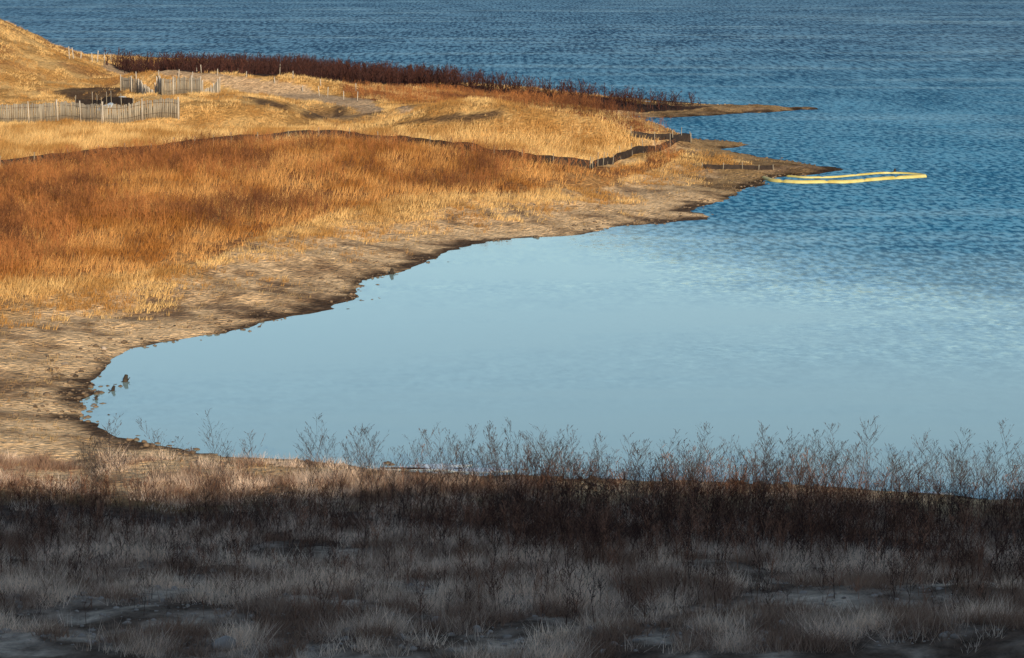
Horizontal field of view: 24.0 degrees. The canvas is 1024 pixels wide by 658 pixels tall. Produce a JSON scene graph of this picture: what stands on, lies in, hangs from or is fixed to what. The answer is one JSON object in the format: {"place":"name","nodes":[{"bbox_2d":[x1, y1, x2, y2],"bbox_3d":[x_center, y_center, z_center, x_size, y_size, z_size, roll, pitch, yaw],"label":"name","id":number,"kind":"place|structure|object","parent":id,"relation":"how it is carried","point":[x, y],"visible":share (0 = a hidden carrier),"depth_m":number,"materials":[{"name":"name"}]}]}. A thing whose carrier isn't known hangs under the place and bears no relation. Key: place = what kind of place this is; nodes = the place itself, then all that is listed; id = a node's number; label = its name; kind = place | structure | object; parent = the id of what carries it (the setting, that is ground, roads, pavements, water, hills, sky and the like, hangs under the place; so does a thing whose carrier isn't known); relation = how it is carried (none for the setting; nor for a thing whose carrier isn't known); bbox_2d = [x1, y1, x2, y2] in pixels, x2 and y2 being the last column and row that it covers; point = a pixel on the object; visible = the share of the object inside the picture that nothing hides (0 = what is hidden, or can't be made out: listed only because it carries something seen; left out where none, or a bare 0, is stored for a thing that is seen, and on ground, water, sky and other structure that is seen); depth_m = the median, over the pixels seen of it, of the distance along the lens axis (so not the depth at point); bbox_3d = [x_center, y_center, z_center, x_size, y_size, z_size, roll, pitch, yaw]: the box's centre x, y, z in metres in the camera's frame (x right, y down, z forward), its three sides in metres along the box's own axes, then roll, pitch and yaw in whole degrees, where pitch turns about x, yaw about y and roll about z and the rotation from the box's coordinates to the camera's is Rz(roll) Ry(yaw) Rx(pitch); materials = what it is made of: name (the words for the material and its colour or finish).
{"place":"outdoors","nodes":[
{"label":"outdoors","id":0,"kind":"place"},
{"bbox_2d":[0,0,1023,499],"bbox_3d":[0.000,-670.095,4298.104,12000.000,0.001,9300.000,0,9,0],"label":"water","id":1,"kind":"structure","parent":0,"point":[894,308],"depth_m":107.44,"materials":[{"name":"blue liquid"}]},
{"bbox_2d":[121,374,129,381],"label":"driftwood stump","id":2,"kind":"object","parent":1,"relation":"in","point":[125,378],"visible":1,"depth_m":83.65,"materials":[{"name":"brown wood"}]},
{"bbox_2d":[371,466,467,469],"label":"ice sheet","id":3,"kind":"object","parent":1,"relation":"on","point":[432,468],"visible":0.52,"depth_m":69.88,"materials":[{"name":"white ice"}]},
{"bbox_2d":[410,464,471,466],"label":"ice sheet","id":4,"kind":"object","parent":1,"relation":"on","point":[440,465],"visible":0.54,"depth_m":70.23,"materials":[{"name":"white ice"}]},
{"bbox_2d":[443,468,507,472],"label":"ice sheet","id":5,"kind":"object","parent":1,"relation":"on","point":[487,470],"visible":0.3,"depth_m":69.48,"materials":[{"name":"white ice"}]},
{"bbox_2d":[762,172,926,182],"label":"floating boom","id":6,"kind":"object","parent":1,"relation":"on","point":[913,175],"visible":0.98,"depth_m":155.99,"materials":[{"name":"yellow plastic"}]},
{"bbox_2d":[0,19,1023,657],"bbox_3d":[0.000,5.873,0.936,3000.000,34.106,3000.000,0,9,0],"label":"ground","id":7,"kind":"structure","parent":0,"point":[304,271],"depth_m":99.82,"materials":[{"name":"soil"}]},
{"bbox_2d":[0,99,102,123],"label":"picket fence","id":8,"kind":"object","parent":7,"relation":"on","point":[50,111],"visible":0.85,"depth_m":176.09,"materials":[{"name":"grey wood"}]},
{"bbox_2d":[68,46,104,61],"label":"marker stakes","id":9,"kind":"object","parent":7,"relation":"on","point":[81,55],"visible":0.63,"depth_m":237.17,"materials":[{"name":"grey wood"}]},
{"bbox_2d":[74,91,133,107],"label":"silt fence","id":10,"kind":"object","parent":7,"relation":"on","point":[121,101],"visible":0.62,"depth_m":182.07,"materials":[{"name":"black fabric"}]},
{"bbox_2d":[102,97,179,123],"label":"picket fence","id":11,"kind":"object","parent":7,"relation":"on","point":[172,109],"visible":0.96,"depth_m":176.02,"materials":[{"name":"grey wood"}]},
{"bbox_2d":[120,74,219,94],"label":"picket fence","id":12,"kind":"object","parent":7,"relation":"on","point":[165,86],"visible":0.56,"depth_m":186.47,"materials":[{"name":"grey wood"}]},
{"bbox_2d":[196,65,357,100],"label":"marker stakes","id":13,"kind":"object","parent":7,"relation":"on","point":[302,85],"visible":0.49,"depth_m":215.13,"materials":[{"name":"grey wood"}]},
{"bbox_2d":[0,127,590,167],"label":"silt fence","id":14,"kind":"object","parent":7,"relation":"on","point":[552,158],"visible":0.42,"depth_m":153.33,"materials":[{"name":"black fabric"}]},
{"bbox_2d":[15,346,632,650],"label":"boulders","id":15,"kind":"object","parent":7,"relation":"on","point":[223,641],"visible":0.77,"depth_m":43.07,"materials":[{"name":"grey stone"}]},
{"bbox_2d":[0,77,676,275],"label":"rust brush","id":16,"kind":"object","parent":7,"relation":"on","point":[55,174],"visible":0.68,"depth_m":136.97,"materials":[{"name":"brown plant"}]},
{"bbox_2d":[0,19,753,329],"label":"golden grass","id":17,"kind":"structure","parent":7,"relation":"on","point":[79,133],"depth_m":139.13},
{"bbox_2d":[103,47,701,109],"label":"maroon brush","id":18,"kind":"object","parent":7,"relation":"on","point":[304,65],"visible":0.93,"depth_m":227.01,"materials":[{"name":"brown plant"}]},
{"bbox_2d":[7,138,815,490],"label":"shore clods","id":19,"kind":"object","parent":7,"relation":"on","point":[77,398],"visible":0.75,"depth_m":84.94,"materials":[{"name":"brown soil"}]},
{"bbox_2d":[0,556,1014,655],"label":"field stones","id":20,"kind":"object","parent":7,"relation":"on","point":[414,648],"visible":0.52,"depth_m":44.47,"materials":[{"name":"grey stone"}]},
{"bbox_2d":[0,440,1023,657],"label":"pale grass","id":21,"kind":"structure","parent":7,"relation":"on","point":[898,618],"depth_m":48.32,"materials":[{"name":"beige plant"}]},
{"bbox_2d":[0,437,1023,634],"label":"dark weeds","id":22,"kind":"object","parent":7,"relation":"on","point":[602,521],"visible":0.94,"depth_m":55.99,"materials":[{"name":"brown plant"}]},
{"bbox_2d":[75,410,1023,527],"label":"tall weeds","id":23,"kind":"object","parent":7,"relation":"on","point":[837,452],"visible":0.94,"depth_m":61.91,"materials":[{"name":"plant"}]},
{"bbox_2d":[592,127,690,169],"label":"silt fence","id":24,"kind":"object","parent":7,"relation":"on","point":[623,155],"visible":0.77,"depth_m":162.28,"materials":[{"name":"black fabric"}]},
{"bbox_2d":[630,126,690,142],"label":"silt fence","id":25,"kind":"object","parent":7,"relation":"on","point":[685,138],"visible":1,"depth_m":168.25,"materials":[{"name":"black fabric"}]},
{"bbox_2d":[702,162,773,169],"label":"silt fence","id":26,"kind":"object","parent":7,"relation":"on","point":[742,166],"visible":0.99,"depth_m":158.60,"materials":[{"name":"black fabric"}]}
]}

